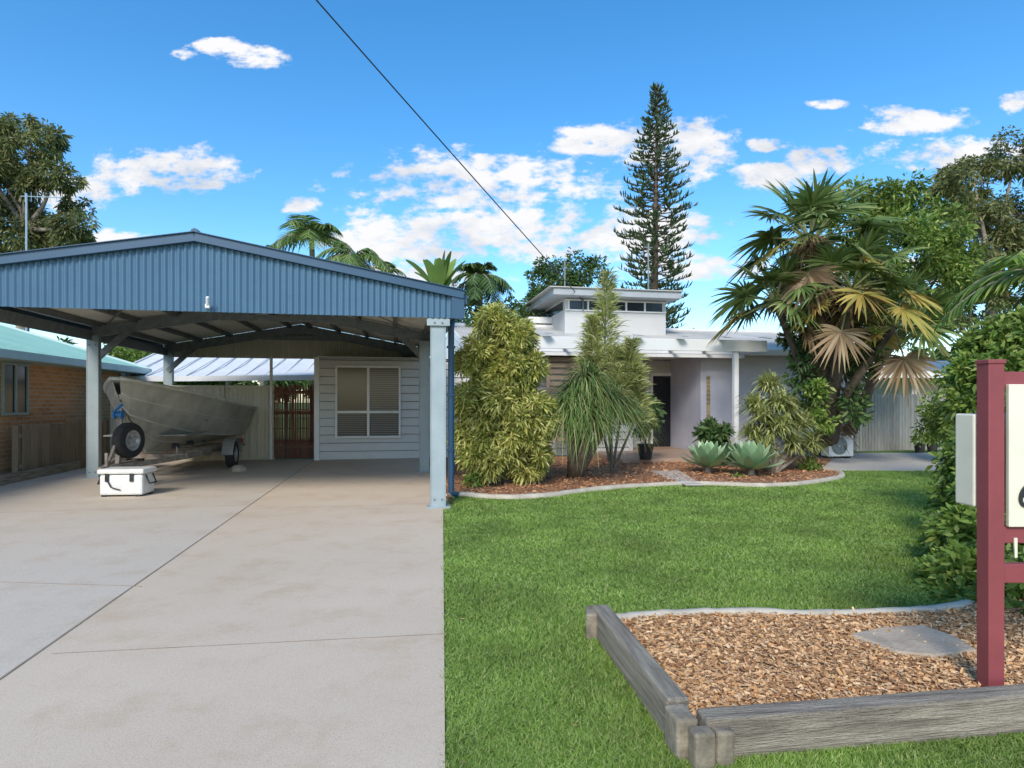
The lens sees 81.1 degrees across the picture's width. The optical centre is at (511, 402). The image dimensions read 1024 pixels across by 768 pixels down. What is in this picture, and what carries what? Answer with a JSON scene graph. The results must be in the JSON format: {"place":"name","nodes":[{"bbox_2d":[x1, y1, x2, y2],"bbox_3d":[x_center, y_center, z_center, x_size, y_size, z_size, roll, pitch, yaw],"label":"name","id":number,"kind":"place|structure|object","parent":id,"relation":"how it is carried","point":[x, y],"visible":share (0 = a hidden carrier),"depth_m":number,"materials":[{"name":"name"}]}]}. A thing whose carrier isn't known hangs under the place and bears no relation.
{"place":"outdoors","nodes":[
{"label":"outdoors","id":0,"kind":"place"},
{"bbox_2d":[0,325,142,367],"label":"roof","id":1,"kind":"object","parent":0,"point":[13,339],"visible":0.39,"depth_m":13.67,"materials":[{"name":"teal metal"}]},
{"bbox_2d":[0,458,450,767],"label":"driveway","id":2,"kind":"structure","parent":0,"point":[280,613],"depth_m":3.82,"materials":[{"name":"concrete"}]},
{"bbox_2d":[97,466,156,496],"bbox_3d":[-5.721,1.189,8.897,0.742,0.422,0.424,0,0,-5],"label":"cooler box","id":3,"kind":"object","parent":2,"relation":"on","point":[138,481],"visible":0.97,"depth_m":8.73,"materials":[{"name":"white plastic"}]},
{"bbox_2d":[97,376,256,469],"bbox_3d":[-6.666,0.492,11.557,2.180,1.803,5.350,0,0,-11],"label":"boat on trailer","id":4,"kind":"object","parent":2,"relation":"on","point":[162,423],"visible":0.89,"depth_m":10.71,"materials":[{"name":"metal"}]},
{"bbox_2d":[0,228,466,508],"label":"carport","id":5,"kind":"object","parent":2,"relation":"on","point":[193,292],"visible":0.89,"depth_m":7.74,"materials":[{"name":"blue metal"}]},
{"bbox_2d":[230,465,246,471],"bbox_3d":[-5.498,1.330,12.044,0.310,0.140,0.310,0,0,0],"label":"wheel chock rock","id":6,"kind":"object","parent":2,"relation":"on","point":[237,468],"visible":0.94,"depth_m":11.95,"materials":[{"name":"grey stone"}]},
{"bbox_2d":[273,384,313,457],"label":"bamboo gate","id":7,"kind":"structure","parent":2,"relation":"on","point":[297,450],"depth_m":14.51,"materials":[{"name":"brown wood"}]},
{"bbox_2d":[337,368,398,435],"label":"window blinds","id":8,"kind":"object","parent":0,"point":[377,407],"depth_m":14.56,"materials":[{"name":"grey plastic"}]},
{"bbox_2d":[0,0,1023,402],"label":"sky","id":9,"kind":"structure","parent":0,"point":[231,119],"materials":[{"name":"blue"}]},
{"bbox_2d":[80,403,1023,767],"bbox_3d":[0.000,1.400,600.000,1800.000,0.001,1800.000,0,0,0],"label":"ground","id":10,"kind":"structure","parent":0,"point":[606,519],"depth_m":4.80,"materials":[{"name":"green plant"}]},
{"bbox_2d":[0,461,79,485],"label":"sleeper edging","id":11,"kind":"object","parent":10,"relation":"on","point":[14,477],"visible":1,"depth_m":10.92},
{"bbox_2d":[0,111,101,331],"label":"gum tree","id":12,"kind":"object","parent":10,"relation":"on","point":[19,179],"visible":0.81,"depth_m":23.76,"materials":[{"name":"green plant"}]},
{"bbox_2d":[0,361,120,474],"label":"brick walls","id":13,"kind":"structure","parent":10,"relation":"on","point":[57,395],"depth_m":12.68,"materials":[{"name":"brown brick"}]},
{"bbox_2d":[1,362,28,415],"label":"window frame","id":14,"kind":"object","parent":13,"relation":"attached to","point":[3,364],"visible":1,"depth_m":11.44,"materials":[{"name":"grey metal"}]},
{"bbox_2d":[5,365,25,412],"bbox_3d":[-9.531,-0.260,11.451,0.167,0.920,0.712,0,0,0],"label":"window glass","id":15,"kind":"object","parent":14,"relation":"in","point":[9,388],"visible":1,"depth_m":11.41,"materials":[{"name":"black glass"}]},
{"bbox_2d":[0,323,151,373],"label":"gutter fascia","id":16,"kind":"structure","parent":13,"relation":"on","point":[8,355],"depth_m":12.51,"materials":[{"name":"teal metal"}]},
{"bbox_2d":[21,192,62,330],"bbox_3d":[-12.577,-3.535,16.000,1.117,4.167,0.042,0,0,0],"label":"antenna mast","id":17,"kind":"object","parent":16,"relation":"attached to","point":[37,196],"visible":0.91,"depth_m":15.99,"materials":[{"name":"silver metal"}]},
{"bbox_2d":[12,420,108,472],"bbox_3d":[-9.278,0.898,12.451,0.163,1.004,2.927,0,0,-7],"label":"paling fence","id":18,"kind":"object","parent":10,"relation":"on","point":[34,446],"visible":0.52,"depth_m":11.84,"materials":[{"name":"wood"}]},
{"bbox_2d":[102,343,231,384],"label":"background shrubs","id":19,"kind":"object","parent":10,"relation":"on","point":[127,354],"visible":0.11,"depth_m":19.70,"materials":[{"name":"green plant"}]},
{"bbox_2d":[110,357,274,461],"bbox_3d":[-7.554,0.150,14.222,3.617,2.500,0.140,0,0,-11],"label":"steel fence","id":20,"kind":"object","parent":10,"relation":"on","point":[257,437],"visible":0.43,"depth_m":14.48,"materials":[{"name":"beige metal"}]},
{"bbox_2d":[122,353,313,384],"bbox_3d":[-8.148,-0.102,17.772,5.919,3.005,4.075,0,0,-9],"label":"frame","id":21,"kind":"object","parent":10,"relation":"on","point":[225,378],"visible":0.39,"depth_m":16.10,"materials":[{"name":"white paint"}]},
{"bbox_2d":[121,354,313,375],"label":"sheets","id":22,"kind":"object","parent":21,"relation":"on","point":[301,366],"visible":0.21,"depth_m":17.55,"materials":[{"name":"white paint"}]},
{"bbox_2d":[260,245,280,385],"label":"palm tree","id":23,"kind":"object","parent":10,"relation":"on","point":[262,383],"visible":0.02,"depth_m":24.89,"materials":[{"name":"green plant"}]},
{"bbox_2d":[269,214,356,439],"bbox_3d":[-6.991,-2.488,20.832,3.267,7.782,2.826,0,0,-41],"label":"palm tree","id":24,"kind":"object","parent":10,"relation":"on","point":[312,230],"visible":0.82,"depth_m":20.58,"materials":[{"name":"green plant"}]},
{"bbox_2d":[316,241,390,335],"bbox_3d":[-5.404,-1.979,19.908,2.614,6.762,2.470,0,0,-21],"label":"palm tree","id":25,"kind":"object","parent":10,"relation":"on","point":[359,257],"visible":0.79,"depth_m":19.70,"materials":[{"name":"green plant"}]},
{"bbox_2d":[372,261,406,340],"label":"palm tree","id":26,"kind":"object","parent":10,"relation":"on","point":[392,267],"visible":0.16,"depth_m":25.91,"materials":[{"name":"green plant"}]},
{"bbox_2d":[406,251,465,285],"bbox_3d":[-2.149,-1.455,17.072,1.368,5.715,1.478,0,0,39],"label":"banana plant","id":27,"kind":"object","parent":10,"relation":"on","point":[441,271],"visible":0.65,"depth_m":16.82,"materials":[{"name":"green plant"}]},
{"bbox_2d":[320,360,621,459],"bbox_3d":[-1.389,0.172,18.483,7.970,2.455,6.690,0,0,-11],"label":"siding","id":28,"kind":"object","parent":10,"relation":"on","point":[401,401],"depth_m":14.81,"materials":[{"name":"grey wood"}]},
{"bbox_2d":[446,326,798,349],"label":"roof","id":29,"kind":"structure","parent":28,"relation":"on","point":[462,331],"depth_m":18.00,"materials":[{"name":"metal"}]},
{"bbox_2d":[526,317,551,324],"bbox_3d":[0.915,-2.250,20.243,1.269,0.900,2.500,0,0,-11],"label":"lightwell","id":30,"kind":"object","parent":29,"relation":"on","point":[542,320],"visible":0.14,"depth_m":18.99,"materials":[{"name":"white paint"}]},
{"bbox_2d":[559,259,571,285],"bbox_3d":[2.149,-3.579,24.000,0.502,4.340,0.058,0,0,0],"label":"antenna mast","id":31,"kind":"object","parent":29,"relation":"on","point":[564,268],"visible":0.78,"depth_m":23.99,"materials":[{"name":"silver metal"}]},
{"bbox_2d":[536,298,665,335],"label":"clerestory walls","id":32,"kind":"structure","parent":29,"relation":"on","point":[565,321],"depth_m":17.97,"materials":[{"name":"white paint"}]},
{"bbox_2d":[316,0,583,310],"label":"power line","id":33,"kind":"object","parent":32,"relation":"attached to","point":[340,27],"visible":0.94,"depth_m":11.38,"materials":[{"name":"black plastic"}]},
{"bbox_2d":[539,302,562,316],"bbox_3d":[1.197,-2.855,19.380,0.630,0.250,3.243,0,0,0],"label":"clerestory side glass","id":34,"kind":"object","parent":32,"relation":"in","point":[558,308],"visible":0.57,"depth_m":18.68,"materials":[{"name":"glass"}]},
{"bbox_2d":[519,287,681,316],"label":"clerestory roof","id":35,"kind":"structure","parent":32,"relation":"on","point":[551,297],"depth_m":17.54,"materials":[{"name":"white metal"}]},
{"bbox_2d":[523,286,683,309],"bbox_3d":[2.591,-3.275,19.795,4.975,0.030,5.786,0,0,0],"label":"clerestory capping","id":36,"kind":"object","parent":35,"relation":"attached to","point":[542,293],"visible":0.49,"depth_m":17.48,"materials":[{"name":"white metal"}]},
{"bbox_2d":[565,299,665,312],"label":"clerestory frames","id":37,"kind":"structure","parent":32,"relation":"in","point":[569,309],"depth_m":17.87,"materials":[{"name":"white metal"}]},
{"bbox_2d":[570,301,661,311],"bbox_3d":[3.113,-2.855,17.846,2.864,0.250,0.570,0,0,0],"label":"clerestory glass","id":38,"kind":"object","parent":37,"relation":"in","point":[653,307],"visible":0.76,"depth_m":17.91,"materials":[{"name":"black glass"}]},
{"bbox_2d":[644,243,652,288],"bbox_3d":[5.014,-4.437,22.000,0.307,2.791,0.058,0,0,0],"label":"antenna mast","id":39,"kind":"object","parent":29,"relation":"on","point":[648,247],"visible":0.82,"depth_m":21.97,"materials":[{"name":"silver metal"}]},
{"bbox_2d":[454,323,791,361],"bbox_3d":[3.615,-1.816,19.151,11.270,1.246,8.660,0,0,-11],"label":"fascia gutter","id":40,"kind":"object","parent":28,"relation":"attached to","point":[457,337],"visible":0.23,"depth_m":15.40,"materials":[{"name":"white paint"}]},
{"bbox_2d":[446,333,460,357],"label":"gable ends","id":41,"kind":"object","parent":40,"relation":"on","point":[456,344],"depth_m":16.51,"materials":[{"name":"white paint"}]},
{"bbox_2d":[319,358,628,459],"bbox_3d":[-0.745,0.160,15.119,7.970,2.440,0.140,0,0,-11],"label":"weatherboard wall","id":42,"kind":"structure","parent":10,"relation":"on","point":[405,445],"depth_m":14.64,"materials":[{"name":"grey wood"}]},
{"bbox_2d":[335,365,400,437],"bbox_3d":[-3.482,-0.005,14.497,1.524,1.750,0.336,0,0,0],"label":"window frame","id":43,"kind":"object","parent":42,"relation":"attached to","point":[368,411],"visible":1,"depth_m":14.47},
{"bbox_2d":[337,368,366,410],"bbox_3d":[-3.852,-0.310,14.427,0.682,1.042,0.134,0,0,0],"label":"window security mesh","id":44,"kind":"object","parent":43,"relation":"in","point":[349,390],"depth_m":14.43,"materials":[{"name":"grey metal"}]},
{"bbox_2d":[337,368,398,435],"bbox_3d":[-3.486,-0.005,14.516,1.498,1.730,0.292,0,0,0],"label":"window glass","id":45,"kind":"object","parent":43,"relation":"in","point":[344,383],"visible":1,"depth_m":14.49,"materials":[{"name":"grey glass"}]},
{"bbox_2d":[314,356,447,459],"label":"corner trim","id":46,"kind":"structure","parent":42,"relation":"attached to","point":[316,407],"depth_m":14.28,"materials":[{"name":"white paint"}]},
{"bbox_2d":[451,262,515,316],"bbox_3d":[-1.056,-1.510,18.983,2.349,5.827,2.570,0,0,0],"label":"palm tree","id":47,"kind":"object","parent":10,"relation":"on","point":[482,280],"visible":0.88,"depth_m":18.74,"materials":[{"name":"green plant"}]},
{"bbox_2d":[453,279,544,326],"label":"background shrubs","id":48,"kind":"object","parent":10,"relation":"on","point":[467,319],"visible":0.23,"depth_m":19.32,"materials":[{"name":"green plant"}]},
{"bbox_2d":[56,326,958,403],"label":"distant trees","id":49,"kind":"object","parent":10,"relation":"on","point":[938,356],"visible":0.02,"depth_m":45.75,"materials":[{"name":"green plant"}]},
{"bbox_2d":[520,247,617,302],"bbox_3d":[3.120,-3.101,30.208,5.533,9.016,2.809,0,0,0],"label":"shade tree","id":50,"kind":"object","parent":10,"relation":"on","point":[550,274],"visible":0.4,"depth_m":29.64,"materials":[{"name":"green plant"}]},
{"bbox_2d":[429,453,844,503],"bbox_3d":[3.176,1.370,12.278,9.470,0.161,6.749,0,0,-10],"label":"garden bed","id":51,"kind":"object","parent":10,"relation":"on","point":[556,481],"visible":0.55,"depth_m":10.66,"materials":[{"name":"brown wood"}]},
{"bbox_2d":[446,300,562,486],"bbox_3d":[-0.121,-0.130,9.871,1.973,3.142,1.335,0,0,0],"label":"golden shrub","id":52,"kind":"object","parent":51,"relation":"on","point":[501,408],"visible":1,"depth_m":9.64,"materials":[{"name":"green plant"}]},
{"bbox_2d":[546,355,580,444],"bbox_3d":[1.329,0.100,14.691,1.008,2.600,0.080,0,0,-11],"label":"slatted screen","id":53,"kind":"object","parent":51,"relation":"on","point":[553,377],"visible":0.22,"depth_m":14.63,"materials":[{"name":"wood"}]},
{"bbox_2d":[538,358,672,477],"bbox_3d":[1.389,0.345,10.324,2.733,2.271,2.046,0,0,-33],"label":"ponytail palm","id":54,"kind":"object","parent":51,"relation":"on","point":[594,398],"visible":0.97,"depth_m":10.05,"materials":[{"name":"green plant"}]},
{"bbox_2d":[565,266,663,471],"bbox_3d":[1.977,-0.598,11.505,1.931,4.021,1.520,0,0,0],"label":"tall golden shrub","id":55,"kind":"object","parent":51,"relation":"on","point":[630,374],"visible":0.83,"depth_m":11.46,"materials":[{"name":"green plant"}]},
{"bbox_2d":[461,454,824,487],"bbox_3d":[2.771,1.274,10.693,7.502,0.435,0.684,0,0,-21],"label":"ground cover","id":56,"kind":"object","parent":51,"relation":"on","point":[810,464],"visible":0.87,"depth_m":11.79,"materials":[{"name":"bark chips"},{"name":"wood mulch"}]},
{"bbox_2d":[630,409,663,452],"bbox_3d":[2.797,0.779,13.011,0.864,1.299,1.692,0,0,0],"label":"dracaena","id":57,"kind":"object","parent":51,"relation":"on","point":[652,423],"visible":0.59,"depth_m":12.56,"materials":[{"name":"green plant"}]},
{"bbox_2d":[534,332,771,444],"bbox_3d":[3.011,-0.063,14.219,5.882,2.926,1.821,0,0,-11],"label":"pergola","id":58,"kind":"object","parent":51,"relation":"on","point":[735,347],"visible":0.65,"depth_m":13.91,"materials":[{"name":"white paint"}]},
{"bbox_2d":[680,441,733,472],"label":"agave","id":59,"kind":"object","parent":51,"relation":"on","point":[707,455],"visible":0.99,"depth_m":11.41,"materials":[{"name":"green plant"}]},
{"bbox_2d":[691,416,735,446],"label":"shrub","id":60,"kind":"object","parent":51,"relation":"on","point":[711,429],"visible":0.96,"depth_m":12.42,"materials":[{"name":"green plant"}]},
{"bbox_2d":[721,442,737,465],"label":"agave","id":61,"kind":"object","parent":51,"relation":"on","point":[728,450],"visible":0.32,"depth_m":12.66,"materials":[{"name":"green plant"}]},
{"bbox_2d":[721,440,786,475],"bbox_3d":[4.452,1.060,11.184,1.174,0.680,1.197,0,0,-34],"label":"agave","id":62,"kind":"object","parent":51,"relation":"on","point":[751,457],"visible":0.99,"depth_m":10.98,"materials":[{"name":"green plant"}]},
{"bbox_2d":[726,368,839,472],"bbox_3d":[5.434,0.369,11.804,2.361,2.148,1.548,0,0,0],"label":"variegated dracaena","id":63,"kind":"object","parent":51,"relation":"on","point":[772,426],"visible":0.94,"depth_m":11.71,"materials":[{"name":"green plant"}]},
{"bbox_2d":[800,376,842,437],"bbox_3d":[6.303,0.100,12.209,0.752,1.284,0.664,0,0,37],"label":"flowering shrub","id":64,"kind":"object","parent":51,"relation":"on","point":[827,427],"visible":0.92,"depth_m":12.20,"materials":[{"name":"green plant"}]},
{"bbox_2d":[774,314,891,430],"bbox_3d":[6.843,-0.722,12.976,2.268,2.677,1.404,0,0,0],"label":"understorey shrub","id":65,"kind":"object","parent":51,"relation":"on","point":[806,354],"visible":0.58,"depth_m":12.73,"materials":[{"name":"green plant"}]},
{"bbox_2d":[594,446,695,462],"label":"porch floor","id":66,"kind":"structure","parent":10,"relation":"on","point":[671,454],"depth_m":14.34,"materials":[{"name":"concrete"}]},
{"bbox_2d":[632,392,666,459],"bbox_3d":[2.966,0.512,13.432,0.920,1.537,0.988,0,0,0],"label":"potted plant","id":67,"kind":"object","parent":66,"relation":"on","point":[659,411],"visible":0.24,"depth_m":13.27,"materials":[{"name":"green plant"}]},
{"bbox_2d":[628,358,669,450],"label":"porch back wall","id":68,"kind":"structure","parent":10,"relation":"on","point":[658,366],"depth_m":17.22,"materials":[{"name":"white paint"}]},
{"bbox_2d":[650,373,670,443],"bbox_3d":[4.276,0.220,17.228,0.614,2.120,0.075,0,0,-11],"label":"door frame","id":69,"kind":"object","parent":68,"relation":"attached to","point":[657,374],"visible":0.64,"depth_m":17.16,"materials":[{"name":"white paint"}]},
{"bbox_2d":[653,376,670,446],"bbox_3d":[4.333,0.265,17.252,0.615,2.030,0.040,0,0,-11],"label":"screen door","id":70,"kind":"structure","parent":69,"relation":"attached to","point":[662,388],"depth_m":17.24,"materials":[{"name":"black metal"}]},
{"bbox_2d":[613,82,698,327],"bbox_3d":[9.364,-9.995,39.972,5.583,22.801,6.235,0,0,0],"label":"norfolk pine","id":71,"kind":"object","parent":10,"relation":"on","point":[655,259],"visible":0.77,"depth_m":39.46,"materials":[{"name":"green plant"}]},
{"bbox_2d":[670,356,849,453],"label":"rendered wall","id":72,"kind":"structure","parent":10,"relation":"on","point":[688,394],"depth_m":15.86,"materials":[{"name":"white paint"}]},
{"bbox_2d":[706,376,709,417],"bbox_3d":[5.116,0.090,15.591,0.100,1.520,0.012,0,0,-11],"label":"mosaic strip","id":73,"kind":"object","parent":72,"relation":"attached to","point":[708,399],"visible":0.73,"depth_m":15.59,"materials":[{"name":"beige tile"}]},
{"bbox_2d":[586,597,1023,767],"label":"sleeper garden bed","id":74,"kind":"object","parent":10,"relation":"on","point":[711,687],"visible":0.97,"depth_m":2.83,"materials":[{"name":"brown wood"}]},
{"bbox_2d":[956,359,1023,686],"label":"house sign","id":75,"kind":"object","parent":74,"relation":"in","point":[990,460],"visible":0.97,"depth_m":2.69,"materials":[{"name":"red paint"}]},
{"bbox_2d":[704,168,982,456],"bbox_3d":[7.070,-1.575,12.957,5.599,6.616,4.425,0,0,-31],"label":"fan palm","id":76,"kind":"object","parent":10,"relation":"on","point":[809,263],"visible":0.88,"depth_m":12.28,"materials":[{"name":"green plant"}]},
{"bbox_2d":[853,394,945,450],"bbox_3d":[11.883,0.578,17.628,5.495,1.644,0.163,0,0,-14],"label":"paling fence","id":77,"kind":"object","parent":10,"relation":"on","point":[889,426],"visible":0.37,"depth_m":17.33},
{"bbox_2d":[909,431,927,452],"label":"potted plant","id":78,"kind":"object","parent":10,"relation":"on","point":[919,447],"visible":0.82,"depth_m":16.42,"materials":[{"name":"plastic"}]},
{"bbox_2d":[926,430,942,451],"bbox_3d":[11.605,1.082,16.511,0.473,0.636,0.557,0,0,22],"label":"black pot","id":79,"kind":"object","parent":10,"relation":"on","point":[931,447],"visible":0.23,"depth_m":16.40,"materials":[{"name":"plastic"}]},
{"bbox_2d":[913,301,1023,614],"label":"hedge","id":80,"kind":"object","parent":10,"relation":"on","point":[947,569],"visible":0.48,"depth_m":6.00,"materials":[{"name":"green plant"}]},
{"bbox_2d":[922,125,1023,335],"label":"gum tree","id":81,"kind":"object","parent":10,"relation":"on","point":[1006,232],"visible":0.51,"depth_m":21.82,"materials":[{"name":"green plant"}]},
{"bbox_2d":[934,249,1023,332],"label":"palm tree","id":82,"kind":"object","parent":10,"relation":"on","point":[1003,279],"visible":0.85,"depth_m":8.42,"materials":[{"name":"green plant"}]},
{"bbox_2d":[793,453,947,470],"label":"gravel path","id":83,"kind":"structure","parent":0,"point":[891,461],"depth_m":13.69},
{"bbox_2d":[821,435,852,458],"bbox_3d":[8.035,1.110,14.771,0.680,0.580,0.326,0,0,-11],"label":"air conditioner","id":84,"kind":"object","parent":83,"relation":"on","point":[841,451],"visible":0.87,"depth_m":14.63,"materials":[{"name":"white paint"}]},
{"bbox_2d":[764,168,986,439],"bbox_3d":[9.037,-2.089,14.577,5.182,7.128,2.902,0,0,0],"label":"broadleaf tree","id":85,"kind":"object","parent":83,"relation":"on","point":[948,254],"visible":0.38,"depth_m":14.29,"materials":[{"name":"green plant"}]},
{"bbox_2d":[910,384,966,445],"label":"boundary shrubs","id":86,"kind":"object","parent":83,"relation":"on","point":[935,425],"visible":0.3,"depth_m":14.28,"materials":[{"name":"green plant"}]},
{"bbox_2d":[859,378,946,394],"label":"walls","id":87,"kind":"structure","parent":0,"point":[881,390],"depth_m":25.00,"materials":[{"name":"grey metal"}]},
{"bbox_2d":[873,361,949,370],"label":"roof","id":88,"kind":"structure","parent":87,"relation":"on","point":[939,365],"depth_m":26.42,"materials":[{"name":"metal"}]},
{"bbox_2d":[879,371,943,377],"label":"fascia","id":89,"kind":"structure","parent":88,"relation":"attached to","point":[931,373],"depth_m":23.35,"materials":[{"name":"white paint"}]}
]}

